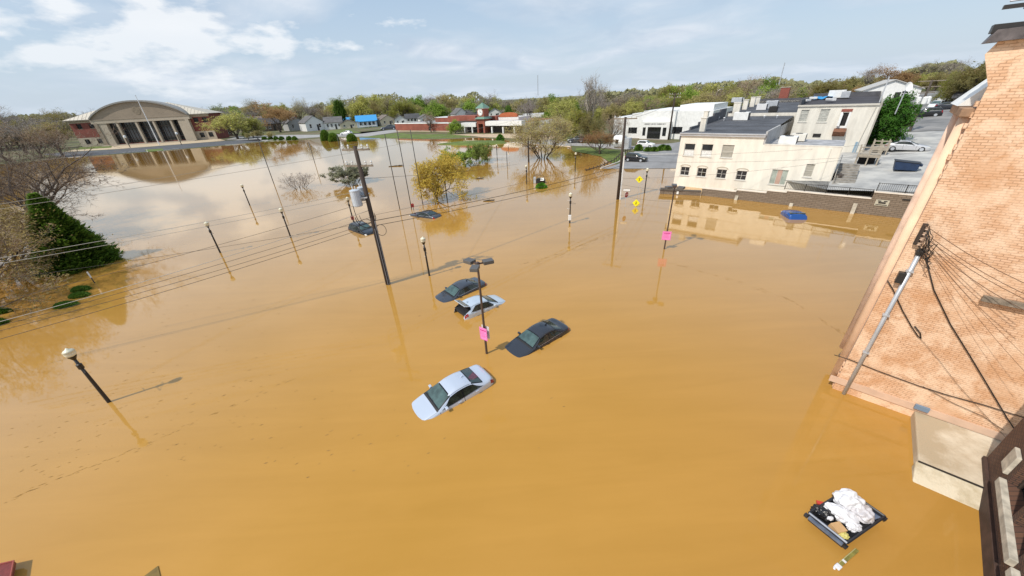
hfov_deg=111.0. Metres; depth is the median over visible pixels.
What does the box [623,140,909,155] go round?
power line
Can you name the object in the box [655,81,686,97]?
spring tree
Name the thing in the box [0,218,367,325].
power line
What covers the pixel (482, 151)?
leafy shrub
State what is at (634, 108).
spring tree
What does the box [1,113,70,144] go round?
bare tree
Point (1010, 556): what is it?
window sill
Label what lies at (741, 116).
air conditioner
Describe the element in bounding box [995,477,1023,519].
window sill
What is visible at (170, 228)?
power line
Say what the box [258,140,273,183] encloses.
net pole
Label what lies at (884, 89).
aerial mast
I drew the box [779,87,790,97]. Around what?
brick chimney
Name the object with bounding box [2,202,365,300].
power line
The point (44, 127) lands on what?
budding tree
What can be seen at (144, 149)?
road
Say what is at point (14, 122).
budding tree
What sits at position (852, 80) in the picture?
budding tree
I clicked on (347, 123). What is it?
house
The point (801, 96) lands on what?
green tree
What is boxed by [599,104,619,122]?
budding tree
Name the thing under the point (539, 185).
round bush
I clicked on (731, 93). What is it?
budding tree
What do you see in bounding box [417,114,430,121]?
house
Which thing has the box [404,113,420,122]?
house
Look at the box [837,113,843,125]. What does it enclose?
door leaf
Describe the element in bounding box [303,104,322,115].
bare tree
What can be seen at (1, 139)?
bare tree
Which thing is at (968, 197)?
brick building
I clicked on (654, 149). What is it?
round bush
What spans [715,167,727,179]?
arched window
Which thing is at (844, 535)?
yellow bag
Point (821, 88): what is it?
budding tree
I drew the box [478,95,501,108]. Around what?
spring tree
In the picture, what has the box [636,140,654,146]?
suv
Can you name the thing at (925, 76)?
spring tree
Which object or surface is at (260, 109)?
bare tree
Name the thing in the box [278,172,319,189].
bare shrub
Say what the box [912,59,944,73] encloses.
budding tree
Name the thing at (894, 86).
house
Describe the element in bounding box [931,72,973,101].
spring tree
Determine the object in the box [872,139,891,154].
timber deck
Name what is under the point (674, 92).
green tree
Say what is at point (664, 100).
spring tree
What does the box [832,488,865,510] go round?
white bag
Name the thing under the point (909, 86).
street lamp
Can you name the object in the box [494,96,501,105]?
spring tree
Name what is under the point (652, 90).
distant woods
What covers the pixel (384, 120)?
house
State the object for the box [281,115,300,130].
house
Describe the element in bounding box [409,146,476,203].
golden tree
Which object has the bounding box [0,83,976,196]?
ground
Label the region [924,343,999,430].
thin cable
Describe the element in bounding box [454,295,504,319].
hatchback
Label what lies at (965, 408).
thin cable
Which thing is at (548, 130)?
multi stem tree
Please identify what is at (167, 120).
civic building
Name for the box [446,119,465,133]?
green tree
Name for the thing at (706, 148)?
window
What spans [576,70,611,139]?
sycamore tree
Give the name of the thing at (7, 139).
budding tree
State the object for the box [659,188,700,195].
wall end
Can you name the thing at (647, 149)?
round bush
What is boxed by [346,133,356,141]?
round bush
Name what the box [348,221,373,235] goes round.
suv
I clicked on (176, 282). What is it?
power line
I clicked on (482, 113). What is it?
clock tower
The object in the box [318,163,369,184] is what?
budding shrub
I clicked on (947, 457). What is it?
concrete ledge
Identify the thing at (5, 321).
round bush
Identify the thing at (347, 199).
lamp post
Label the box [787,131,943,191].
parking lot
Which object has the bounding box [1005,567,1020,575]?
window
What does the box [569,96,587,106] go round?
spring tree
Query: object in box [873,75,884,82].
budding tree
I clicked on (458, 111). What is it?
house
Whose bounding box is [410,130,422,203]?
net pole
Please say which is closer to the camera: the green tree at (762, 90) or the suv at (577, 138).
the suv at (577, 138)
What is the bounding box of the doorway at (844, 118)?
[839,113,848,125]
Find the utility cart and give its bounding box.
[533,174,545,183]
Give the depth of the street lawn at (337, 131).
224.66 m
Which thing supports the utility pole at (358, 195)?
on the ground at (75, 143)
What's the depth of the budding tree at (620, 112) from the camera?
170.24 m
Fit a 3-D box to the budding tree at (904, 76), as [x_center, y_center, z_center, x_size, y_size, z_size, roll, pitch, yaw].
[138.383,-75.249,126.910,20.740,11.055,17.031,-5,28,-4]
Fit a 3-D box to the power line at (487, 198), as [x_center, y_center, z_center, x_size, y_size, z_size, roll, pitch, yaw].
[2.068,-11.048,38.066,35.312,1.042,0.048,-26,36,-35]
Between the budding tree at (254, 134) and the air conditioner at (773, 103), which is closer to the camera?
the air conditioner at (773, 103)
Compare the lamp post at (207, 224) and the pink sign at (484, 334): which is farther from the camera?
the lamp post at (207, 224)
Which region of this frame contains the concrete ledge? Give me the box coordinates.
[910,411,1001,509]
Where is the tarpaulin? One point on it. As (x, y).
(821, 97)
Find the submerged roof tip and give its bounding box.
[145,566,159,575]
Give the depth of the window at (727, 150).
50.14 m
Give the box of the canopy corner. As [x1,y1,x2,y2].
[0,560,15,575]
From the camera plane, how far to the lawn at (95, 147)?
198.70 m
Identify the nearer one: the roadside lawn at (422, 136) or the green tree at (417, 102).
the roadside lawn at (422, 136)
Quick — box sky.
[0,0,1023,116]
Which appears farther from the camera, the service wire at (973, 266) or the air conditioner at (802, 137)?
the air conditioner at (802, 137)
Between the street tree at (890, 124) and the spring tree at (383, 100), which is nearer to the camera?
the street tree at (890, 124)
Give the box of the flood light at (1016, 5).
[1002,0,1023,9]
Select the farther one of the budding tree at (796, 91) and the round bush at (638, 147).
the budding tree at (796, 91)
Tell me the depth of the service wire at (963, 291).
12.97 m
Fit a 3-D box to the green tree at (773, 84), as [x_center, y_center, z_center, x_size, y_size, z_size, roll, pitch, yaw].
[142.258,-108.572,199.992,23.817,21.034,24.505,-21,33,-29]
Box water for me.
[0,137,982,575]
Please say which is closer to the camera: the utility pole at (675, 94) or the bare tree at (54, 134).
the utility pole at (675, 94)
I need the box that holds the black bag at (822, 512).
[810,504,836,522]
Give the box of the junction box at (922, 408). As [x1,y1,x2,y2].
[914,404,929,412]
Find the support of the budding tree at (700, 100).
on the ground at (75, 143)
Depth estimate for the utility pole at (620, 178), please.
48.14 m
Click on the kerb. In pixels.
(510, 142)
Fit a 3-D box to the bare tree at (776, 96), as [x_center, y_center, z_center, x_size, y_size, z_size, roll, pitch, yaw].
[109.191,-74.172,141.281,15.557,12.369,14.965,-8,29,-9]
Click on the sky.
(71, 56)
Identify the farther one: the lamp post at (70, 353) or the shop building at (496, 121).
the shop building at (496, 121)
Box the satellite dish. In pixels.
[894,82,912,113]
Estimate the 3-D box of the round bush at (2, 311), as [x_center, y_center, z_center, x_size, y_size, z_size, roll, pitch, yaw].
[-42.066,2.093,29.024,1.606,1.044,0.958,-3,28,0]
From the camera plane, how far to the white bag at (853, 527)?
11.64 m
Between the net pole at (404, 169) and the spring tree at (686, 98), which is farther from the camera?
the spring tree at (686, 98)
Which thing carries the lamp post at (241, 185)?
in the water
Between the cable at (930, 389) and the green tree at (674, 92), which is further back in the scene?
the green tree at (674, 92)
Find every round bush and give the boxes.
[0,307,12,313]
[0,318,9,324]
[52,300,78,308]
[67,291,90,298]
[70,285,91,292]
[320,129,328,140]
[328,133,339,141]
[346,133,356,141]
[496,134,504,140]
[535,182,547,188]
[633,144,643,150]
[643,147,651,151]
[650,146,658,151]
[664,145,671,150]
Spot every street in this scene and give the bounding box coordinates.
[226,129,398,140]
[881,91,952,131]
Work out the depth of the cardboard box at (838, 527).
11.70 m
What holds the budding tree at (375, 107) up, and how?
on the ground at (75, 143)
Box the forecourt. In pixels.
[66,139,224,151]
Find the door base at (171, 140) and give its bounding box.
[122,140,183,143]
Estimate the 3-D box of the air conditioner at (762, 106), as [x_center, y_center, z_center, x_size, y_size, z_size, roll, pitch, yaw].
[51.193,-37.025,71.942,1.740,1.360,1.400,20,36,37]
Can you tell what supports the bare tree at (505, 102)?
on the ground at (75, 143)
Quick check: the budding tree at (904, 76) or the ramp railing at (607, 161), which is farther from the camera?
the budding tree at (904, 76)
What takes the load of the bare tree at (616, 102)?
on the ground at (75, 143)
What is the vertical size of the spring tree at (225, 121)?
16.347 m
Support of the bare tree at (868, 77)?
on the ground at (75, 143)
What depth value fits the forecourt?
196.66 m
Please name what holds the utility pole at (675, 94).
on the ground at (75, 143)
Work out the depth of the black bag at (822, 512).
12.08 m
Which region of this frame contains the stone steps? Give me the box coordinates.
[832,155,859,183]
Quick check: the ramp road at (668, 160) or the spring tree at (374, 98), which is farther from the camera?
the spring tree at (374, 98)
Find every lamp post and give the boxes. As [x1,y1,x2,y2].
[61,348,110,402]
[204,221,220,252]
[240,184,249,205]
[278,208,290,237]
[346,197,353,221]
[420,237,429,275]
[567,192,571,222]
[644,168,648,192]
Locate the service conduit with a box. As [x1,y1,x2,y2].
[842,248,924,394]
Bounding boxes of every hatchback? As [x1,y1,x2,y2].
[340,130,352,134]
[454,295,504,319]
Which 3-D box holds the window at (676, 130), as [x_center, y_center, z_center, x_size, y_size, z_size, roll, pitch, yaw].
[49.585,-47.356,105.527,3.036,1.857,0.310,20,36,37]
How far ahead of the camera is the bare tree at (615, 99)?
223.25 m
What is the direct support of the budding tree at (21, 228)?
on the ground at (75, 143)
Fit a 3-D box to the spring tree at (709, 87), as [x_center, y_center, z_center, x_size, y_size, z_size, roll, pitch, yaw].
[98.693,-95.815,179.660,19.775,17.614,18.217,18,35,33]
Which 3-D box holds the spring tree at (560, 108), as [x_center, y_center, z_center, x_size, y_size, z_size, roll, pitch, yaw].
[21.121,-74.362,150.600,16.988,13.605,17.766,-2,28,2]
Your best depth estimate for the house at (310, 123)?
244.40 m
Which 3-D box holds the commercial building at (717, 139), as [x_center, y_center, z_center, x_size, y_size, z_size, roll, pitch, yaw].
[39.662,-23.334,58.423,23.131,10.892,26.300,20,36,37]
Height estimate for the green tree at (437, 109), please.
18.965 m
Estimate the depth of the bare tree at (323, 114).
273.94 m
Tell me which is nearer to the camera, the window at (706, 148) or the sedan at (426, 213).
the sedan at (426, 213)
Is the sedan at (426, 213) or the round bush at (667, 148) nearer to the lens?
the sedan at (426, 213)
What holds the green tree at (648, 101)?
on the ground at (75, 143)
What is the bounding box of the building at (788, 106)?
[726,96,807,134]
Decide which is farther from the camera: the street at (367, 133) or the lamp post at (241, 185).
the street at (367, 133)
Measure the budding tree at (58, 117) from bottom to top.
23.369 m
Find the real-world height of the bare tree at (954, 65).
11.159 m
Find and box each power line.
[0,197,350,263]
[0,211,366,321]
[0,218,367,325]
[0,222,368,279]
[0,222,370,330]
[1,226,369,338]
[2,119,518,208]
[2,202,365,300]
[3,118,473,203]
[3,190,362,257]
[365,165,509,178]
[376,157,615,214]
[376,166,618,220]
[381,171,617,224]
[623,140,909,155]
[632,158,852,178]
[633,153,908,161]
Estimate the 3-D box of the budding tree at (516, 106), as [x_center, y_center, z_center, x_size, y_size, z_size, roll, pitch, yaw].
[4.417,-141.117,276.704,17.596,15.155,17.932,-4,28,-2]
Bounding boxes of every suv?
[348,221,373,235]
[568,136,584,142]
[625,152,647,161]
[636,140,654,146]
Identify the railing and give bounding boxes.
[585,148,632,170]
[784,182,874,196]
[876,183,916,192]
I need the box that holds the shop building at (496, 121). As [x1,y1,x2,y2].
[394,112,563,132]
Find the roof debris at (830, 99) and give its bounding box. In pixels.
[825,98,836,100]
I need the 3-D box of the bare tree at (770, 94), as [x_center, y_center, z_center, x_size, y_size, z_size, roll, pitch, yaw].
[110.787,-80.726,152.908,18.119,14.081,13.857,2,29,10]
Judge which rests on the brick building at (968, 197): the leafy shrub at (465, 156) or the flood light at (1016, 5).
the flood light at (1016, 5)
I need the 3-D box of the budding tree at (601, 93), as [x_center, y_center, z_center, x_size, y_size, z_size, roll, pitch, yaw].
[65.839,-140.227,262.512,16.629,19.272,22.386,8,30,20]
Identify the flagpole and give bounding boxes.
[135,95,159,144]
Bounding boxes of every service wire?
[925,225,1023,282]
[930,237,1023,293]
[930,254,1023,370]
[931,242,1023,298]
[932,254,995,326]
[937,253,1023,309]
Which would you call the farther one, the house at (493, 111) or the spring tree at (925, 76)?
the house at (493, 111)
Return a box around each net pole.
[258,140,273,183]
[384,134,399,208]
[397,131,411,209]
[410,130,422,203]
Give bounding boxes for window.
[628,127,636,132]
[647,127,660,138]
[671,127,682,133]
[679,164,690,175]
[682,143,695,156]
[695,165,707,177]
[699,144,713,157]
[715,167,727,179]
[719,145,734,158]
[735,168,748,180]
[767,169,788,185]
[797,110,809,122]
[802,164,815,177]
[816,109,830,122]
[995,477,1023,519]
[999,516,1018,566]
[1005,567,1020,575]
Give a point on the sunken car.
(794, 215)
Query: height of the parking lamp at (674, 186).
7.235 m
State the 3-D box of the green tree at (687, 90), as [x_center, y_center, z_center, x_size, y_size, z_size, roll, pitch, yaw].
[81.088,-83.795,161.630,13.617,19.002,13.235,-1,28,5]
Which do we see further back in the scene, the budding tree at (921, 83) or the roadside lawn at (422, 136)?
the roadside lawn at (422, 136)
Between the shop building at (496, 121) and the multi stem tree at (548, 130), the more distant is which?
the shop building at (496, 121)
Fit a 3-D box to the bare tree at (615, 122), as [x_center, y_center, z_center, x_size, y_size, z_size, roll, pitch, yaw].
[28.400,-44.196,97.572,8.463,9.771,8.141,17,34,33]
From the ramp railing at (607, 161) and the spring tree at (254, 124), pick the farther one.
the spring tree at (254, 124)
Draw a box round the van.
[927,100,943,106]
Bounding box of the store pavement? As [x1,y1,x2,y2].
[451,134,552,139]
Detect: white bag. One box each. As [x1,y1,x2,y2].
[823,502,859,523]
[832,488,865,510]
[846,522,861,532]
[850,504,874,523]
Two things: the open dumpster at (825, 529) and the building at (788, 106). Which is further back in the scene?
the building at (788, 106)
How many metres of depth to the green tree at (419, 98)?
423.45 m
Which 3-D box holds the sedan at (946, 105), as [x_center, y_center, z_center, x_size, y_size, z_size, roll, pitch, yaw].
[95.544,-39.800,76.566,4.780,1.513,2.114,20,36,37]
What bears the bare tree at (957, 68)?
on the ground at (75, 143)
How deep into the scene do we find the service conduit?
15.10 m
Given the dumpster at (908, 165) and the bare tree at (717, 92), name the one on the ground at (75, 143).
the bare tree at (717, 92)
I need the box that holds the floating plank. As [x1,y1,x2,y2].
[833,548,858,570]
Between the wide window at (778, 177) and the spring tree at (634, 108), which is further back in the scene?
the spring tree at (634, 108)
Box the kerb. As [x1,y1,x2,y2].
[68,140,677,168]
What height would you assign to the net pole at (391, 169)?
11.142 m
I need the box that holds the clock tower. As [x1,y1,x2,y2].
[475,103,491,132]
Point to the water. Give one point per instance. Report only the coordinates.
(706, 423)
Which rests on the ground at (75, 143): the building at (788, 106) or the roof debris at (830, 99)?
the building at (788, 106)
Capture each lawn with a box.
[76,146,111,149]
[146,148,163,151]
[328,129,359,133]
[365,133,470,138]
[575,148,626,163]
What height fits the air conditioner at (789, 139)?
1.260 m
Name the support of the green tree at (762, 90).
on the ground at (75, 143)
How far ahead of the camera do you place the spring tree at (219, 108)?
433.81 m
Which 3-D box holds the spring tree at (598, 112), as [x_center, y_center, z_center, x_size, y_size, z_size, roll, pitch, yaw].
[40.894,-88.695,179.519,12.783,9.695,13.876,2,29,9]
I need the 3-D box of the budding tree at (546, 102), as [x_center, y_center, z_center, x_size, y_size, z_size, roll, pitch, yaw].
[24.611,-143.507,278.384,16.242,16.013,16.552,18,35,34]
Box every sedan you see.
[380,125,395,129]
[409,210,440,218]
[412,365,493,419]
[435,277,486,302]
[505,318,569,357]
[884,140,930,151]
[934,102,952,107]
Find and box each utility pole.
[341,144,390,284]
[614,115,636,199]
[667,93,680,139]
[909,80,945,131]
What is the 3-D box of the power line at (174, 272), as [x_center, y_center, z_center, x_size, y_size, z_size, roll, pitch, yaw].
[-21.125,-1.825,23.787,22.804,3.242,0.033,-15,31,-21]
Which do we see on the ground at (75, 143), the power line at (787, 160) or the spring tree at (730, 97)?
the spring tree at (730, 97)
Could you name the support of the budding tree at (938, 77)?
on the ground at (75, 143)
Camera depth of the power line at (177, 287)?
23.61 m
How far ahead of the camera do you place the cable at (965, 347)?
13.85 m
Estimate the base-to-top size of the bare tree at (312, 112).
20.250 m
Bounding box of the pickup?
[914,107,942,115]
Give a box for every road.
[45,139,260,156]
[603,142,679,168]
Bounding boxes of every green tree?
[225,105,240,115]
[407,96,423,114]
[412,94,428,113]
[418,99,451,118]
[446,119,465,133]
[460,98,476,112]
[541,109,550,117]
[547,93,558,102]
[636,95,656,111]
[658,84,685,99]
[675,83,704,105]
[748,76,780,98]
[749,86,775,98]
[791,87,809,97]
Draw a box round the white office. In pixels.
[613,102,732,139]
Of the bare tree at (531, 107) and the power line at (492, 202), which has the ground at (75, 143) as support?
the bare tree at (531, 107)
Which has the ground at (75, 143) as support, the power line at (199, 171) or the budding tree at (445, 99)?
the budding tree at (445, 99)
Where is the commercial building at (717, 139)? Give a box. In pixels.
[673,108,845,192]
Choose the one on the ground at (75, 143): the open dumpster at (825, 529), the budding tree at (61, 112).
the budding tree at (61, 112)
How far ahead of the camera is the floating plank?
11.19 m
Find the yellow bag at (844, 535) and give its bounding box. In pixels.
[838,532,849,539]
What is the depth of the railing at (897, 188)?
37.67 m
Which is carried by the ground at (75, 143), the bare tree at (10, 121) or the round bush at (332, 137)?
the bare tree at (10, 121)
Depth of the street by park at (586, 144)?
106.12 m
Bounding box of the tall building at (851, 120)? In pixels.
[790,91,882,152]
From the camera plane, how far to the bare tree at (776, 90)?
164.94 m
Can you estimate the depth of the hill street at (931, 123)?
68.13 m
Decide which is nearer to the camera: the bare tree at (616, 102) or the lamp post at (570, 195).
the lamp post at (570, 195)
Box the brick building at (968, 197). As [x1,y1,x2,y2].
[829,21,1023,440]
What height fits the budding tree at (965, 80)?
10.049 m
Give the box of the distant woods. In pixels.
[3,59,980,133]
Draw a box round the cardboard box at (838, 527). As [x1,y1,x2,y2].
[828,521,847,533]
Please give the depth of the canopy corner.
11.93 m
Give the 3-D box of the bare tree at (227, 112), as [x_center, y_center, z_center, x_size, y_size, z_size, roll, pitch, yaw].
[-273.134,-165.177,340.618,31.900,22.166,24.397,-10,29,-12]
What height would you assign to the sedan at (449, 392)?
1.340 m
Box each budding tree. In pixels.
[0,203,74,314]
[0,203,112,279]
[2,132,19,147]
[7,119,40,146]
[17,120,74,148]
[19,114,51,128]
[35,111,71,139]
[38,107,74,132]
[241,100,296,131]
[242,100,261,115]
[248,130,265,138]
[265,132,275,136]
[290,97,310,118]
[309,102,323,113]
[367,100,382,116]
[380,94,401,114]
[427,94,460,115]
[446,101,458,111]
[508,98,526,115]
[532,102,551,112]
[536,95,551,106]
[577,111,606,142]
[579,126,625,153]
[596,87,608,105]
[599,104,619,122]
[615,91,638,104]
[615,104,631,116]
[664,98,679,107]
[679,90,718,104]
[714,87,747,105]
[775,83,793,92]
[787,84,809,97]
[808,77,855,96]
[839,76,862,90]
[854,81,868,89]
[860,63,923,82]
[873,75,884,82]
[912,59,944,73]
[917,75,934,90]
[923,71,953,90]
[941,61,986,101]
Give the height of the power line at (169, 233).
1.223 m
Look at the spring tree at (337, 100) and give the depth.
478.70 m
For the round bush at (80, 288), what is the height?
1.030 m
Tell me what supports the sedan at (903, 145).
on the parking lot
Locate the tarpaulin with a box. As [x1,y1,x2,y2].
[814,96,832,98]
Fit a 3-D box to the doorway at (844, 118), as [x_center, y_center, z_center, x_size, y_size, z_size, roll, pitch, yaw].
[51.576,-26.230,54.633,0.755,1.861,0.030,20,36,37]
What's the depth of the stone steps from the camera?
44.29 m
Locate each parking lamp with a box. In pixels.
[463,257,493,353]
[664,184,684,248]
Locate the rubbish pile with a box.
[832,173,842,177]
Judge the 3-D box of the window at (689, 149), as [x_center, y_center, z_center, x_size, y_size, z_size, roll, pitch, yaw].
[26.806,-20.860,53.171,1.660,1.819,0.250,20,36,37]
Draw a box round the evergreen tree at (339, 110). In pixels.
[332,99,347,120]
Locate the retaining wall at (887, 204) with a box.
[701,187,913,217]
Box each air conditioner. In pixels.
[731,97,743,102]
[733,112,750,119]
[756,103,767,109]
[766,100,779,107]
[768,106,778,112]
[778,135,798,144]
[791,133,807,141]
[828,90,846,98]
[840,91,850,98]
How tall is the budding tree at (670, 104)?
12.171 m
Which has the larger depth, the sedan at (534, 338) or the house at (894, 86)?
the house at (894, 86)
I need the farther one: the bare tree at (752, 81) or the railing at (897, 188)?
the bare tree at (752, 81)
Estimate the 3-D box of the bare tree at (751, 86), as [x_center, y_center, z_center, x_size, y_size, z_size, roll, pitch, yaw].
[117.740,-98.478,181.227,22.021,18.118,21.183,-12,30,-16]
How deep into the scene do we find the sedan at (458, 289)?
27.94 m
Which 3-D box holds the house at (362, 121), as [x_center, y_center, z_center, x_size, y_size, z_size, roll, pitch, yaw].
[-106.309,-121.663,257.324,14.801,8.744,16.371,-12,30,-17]
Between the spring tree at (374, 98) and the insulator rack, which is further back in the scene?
the spring tree at (374, 98)
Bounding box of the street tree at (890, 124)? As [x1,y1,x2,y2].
[867,88,929,145]
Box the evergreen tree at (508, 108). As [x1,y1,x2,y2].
[504,105,512,112]
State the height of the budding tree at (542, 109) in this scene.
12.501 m
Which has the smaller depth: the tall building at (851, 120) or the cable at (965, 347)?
the cable at (965, 347)
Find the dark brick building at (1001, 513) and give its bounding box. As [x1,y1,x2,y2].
[979,417,1023,575]
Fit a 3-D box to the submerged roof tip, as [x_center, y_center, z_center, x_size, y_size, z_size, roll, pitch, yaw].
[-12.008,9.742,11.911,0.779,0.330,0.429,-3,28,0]
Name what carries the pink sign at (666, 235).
attached to the parking lamp at (674, 186)
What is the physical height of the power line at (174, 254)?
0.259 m
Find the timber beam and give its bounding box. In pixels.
[980,295,1023,308]
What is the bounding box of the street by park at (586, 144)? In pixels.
[527,139,630,148]
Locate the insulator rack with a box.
[913,223,937,269]
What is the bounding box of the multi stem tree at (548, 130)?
[502,110,578,158]
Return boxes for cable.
[835,355,1022,417]
[887,280,921,338]
[923,386,1002,429]
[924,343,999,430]
[925,258,1013,427]
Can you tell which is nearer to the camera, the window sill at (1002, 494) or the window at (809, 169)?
the window sill at (1002, 494)
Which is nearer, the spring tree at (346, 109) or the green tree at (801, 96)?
the green tree at (801, 96)
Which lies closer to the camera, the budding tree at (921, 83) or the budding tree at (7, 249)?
the budding tree at (7, 249)
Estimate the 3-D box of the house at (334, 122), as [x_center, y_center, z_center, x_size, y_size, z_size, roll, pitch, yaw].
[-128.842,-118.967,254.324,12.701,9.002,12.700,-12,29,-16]
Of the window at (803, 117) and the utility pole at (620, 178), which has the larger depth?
the window at (803, 117)
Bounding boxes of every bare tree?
[0,112,33,122]
[0,118,43,152]
[0,118,134,252]
[0,120,18,159]
[0,124,22,147]
[1,113,30,145]
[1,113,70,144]
[2,126,56,157]
[22,123,79,156]
[209,107,246,115]
[239,107,259,116]
[249,103,270,117]
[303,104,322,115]
[305,106,316,115]
[310,106,333,119]
[421,95,434,104]
[422,112,438,131]
[470,91,497,111]
[496,99,516,108]
[513,94,540,117]
[597,100,611,107]
[601,112,629,145]
[609,94,625,104]
[611,96,626,108]
[616,88,645,100]
[632,93,666,110]
[699,88,728,97]
[704,87,729,102]
[725,78,760,95]
[729,73,770,94]
[750,83,796,97]
[751,86,778,98]
[769,89,798,98]
[859,62,885,84]
[931,56,972,74]
[944,63,966,73]
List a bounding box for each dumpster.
[803,496,887,549]
[893,159,922,171]
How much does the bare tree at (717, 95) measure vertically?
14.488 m
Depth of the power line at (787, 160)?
42.61 m
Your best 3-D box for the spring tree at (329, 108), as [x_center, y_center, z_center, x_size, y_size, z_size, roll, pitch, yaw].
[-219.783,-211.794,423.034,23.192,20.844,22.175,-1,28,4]
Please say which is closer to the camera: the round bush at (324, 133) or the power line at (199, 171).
the power line at (199, 171)
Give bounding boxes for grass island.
[436,140,505,144]
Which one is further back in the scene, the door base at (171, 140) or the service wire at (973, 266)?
the door base at (171, 140)
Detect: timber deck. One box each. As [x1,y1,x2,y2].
[854,144,883,165]
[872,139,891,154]
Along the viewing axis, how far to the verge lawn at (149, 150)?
163.82 m
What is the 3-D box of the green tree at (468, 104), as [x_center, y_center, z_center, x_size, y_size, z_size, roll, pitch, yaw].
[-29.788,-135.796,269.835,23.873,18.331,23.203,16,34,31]
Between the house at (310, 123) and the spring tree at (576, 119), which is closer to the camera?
the spring tree at (576, 119)
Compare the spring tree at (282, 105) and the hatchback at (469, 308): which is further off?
the spring tree at (282, 105)
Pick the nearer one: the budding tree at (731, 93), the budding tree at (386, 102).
the budding tree at (731, 93)
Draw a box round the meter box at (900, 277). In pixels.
[894,271,906,283]
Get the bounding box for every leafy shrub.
[439,145,476,166]
[464,142,493,163]
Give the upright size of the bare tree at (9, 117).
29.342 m
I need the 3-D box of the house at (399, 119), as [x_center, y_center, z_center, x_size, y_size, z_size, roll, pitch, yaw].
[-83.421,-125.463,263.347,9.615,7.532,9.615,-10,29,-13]
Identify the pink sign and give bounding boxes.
[479,325,489,340]
[662,231,671,239]
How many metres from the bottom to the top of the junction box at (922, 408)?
0.220 m
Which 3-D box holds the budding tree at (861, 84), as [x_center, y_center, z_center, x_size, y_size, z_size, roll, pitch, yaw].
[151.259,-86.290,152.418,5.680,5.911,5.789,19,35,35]
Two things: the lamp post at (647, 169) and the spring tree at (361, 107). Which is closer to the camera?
the lamp post at (647, 169)
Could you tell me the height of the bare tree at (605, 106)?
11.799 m
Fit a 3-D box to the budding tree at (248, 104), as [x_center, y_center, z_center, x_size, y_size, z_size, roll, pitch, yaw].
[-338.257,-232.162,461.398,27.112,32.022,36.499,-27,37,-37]
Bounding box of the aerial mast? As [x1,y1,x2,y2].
[879,77,889,101]
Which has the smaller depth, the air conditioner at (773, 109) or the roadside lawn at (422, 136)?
the air conditioner at (773, 109)
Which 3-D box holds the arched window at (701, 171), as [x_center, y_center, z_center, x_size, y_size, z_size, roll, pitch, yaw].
[28.710,-17.633,53.154,1.559,1.746,0.250,20,36,37]
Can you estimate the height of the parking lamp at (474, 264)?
7.271 m
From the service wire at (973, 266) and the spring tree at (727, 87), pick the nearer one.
the service wire at (973, 266)
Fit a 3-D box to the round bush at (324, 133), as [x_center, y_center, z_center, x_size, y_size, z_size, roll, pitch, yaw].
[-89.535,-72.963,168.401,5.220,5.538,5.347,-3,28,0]
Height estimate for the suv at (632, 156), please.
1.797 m
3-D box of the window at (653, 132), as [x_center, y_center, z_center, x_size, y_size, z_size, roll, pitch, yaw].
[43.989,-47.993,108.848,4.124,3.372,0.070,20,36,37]
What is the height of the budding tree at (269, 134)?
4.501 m
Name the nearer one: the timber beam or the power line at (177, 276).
the timber beam
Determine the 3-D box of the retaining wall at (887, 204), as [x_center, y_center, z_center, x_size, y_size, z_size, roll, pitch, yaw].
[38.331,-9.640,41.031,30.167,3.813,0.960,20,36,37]
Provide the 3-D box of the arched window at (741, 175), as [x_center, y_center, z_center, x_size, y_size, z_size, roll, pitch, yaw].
[32.660,-16.162,50.024,1.559,1.746,0.250,20,36,37]
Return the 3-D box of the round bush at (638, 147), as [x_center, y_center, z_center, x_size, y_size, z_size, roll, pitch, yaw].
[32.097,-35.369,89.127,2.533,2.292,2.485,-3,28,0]
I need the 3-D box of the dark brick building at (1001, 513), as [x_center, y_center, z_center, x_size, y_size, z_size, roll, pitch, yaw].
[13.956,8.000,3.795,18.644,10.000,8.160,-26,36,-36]
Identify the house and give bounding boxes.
[258,117,282,131]
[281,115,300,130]
[298,116,325,130]
[322,116,342,129]
[340,119,357,128]
[355,114,377,127]
[377,115,394,125]
[394,115,406,122]
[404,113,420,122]
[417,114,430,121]
[450,108,466,115]
[465,109,476,114]
[489,108,500,115]
[524,113,542,117]
[854,79,924,98]
[952,91,967,100]
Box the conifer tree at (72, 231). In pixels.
[21,192,123,277]
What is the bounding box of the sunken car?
[780,210,806,219]
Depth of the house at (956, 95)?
83.37 m
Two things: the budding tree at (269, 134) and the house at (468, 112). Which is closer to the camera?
the budding tree at (269, 134)
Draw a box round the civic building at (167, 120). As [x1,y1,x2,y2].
[62,100,229,146]
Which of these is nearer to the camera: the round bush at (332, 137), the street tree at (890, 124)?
the street tree at (890, 124)
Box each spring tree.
[195,109,249,138]
[208,103,227,113]
[238,115,265,137]
[273,102,288,119]
[320,103,333,116]
[326,95,346,109]
[344,105,349,116]
[347,92,373,121]
[368,92,390,115]
[377,95,390,109]
[382,99,420,117]
[454,95,476,107]
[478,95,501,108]
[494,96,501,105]
[542,97,576,119]
[562,104,595,139]
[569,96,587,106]
[585,103,602,120]
[622,99,645,114]
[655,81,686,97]
[655,93,672,102]
[676,92,699,106]
[692,80,720,95]
[718,81,736,95]
[719,88,746,106]
[741,90,766,105]
[912,75,925,85]
[917,72,938,86]
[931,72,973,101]
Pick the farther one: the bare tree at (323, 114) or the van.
the bare tree at (323, 114)
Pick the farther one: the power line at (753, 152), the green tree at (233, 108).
the green tree at (233, 108)
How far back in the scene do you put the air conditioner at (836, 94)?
63.91 m

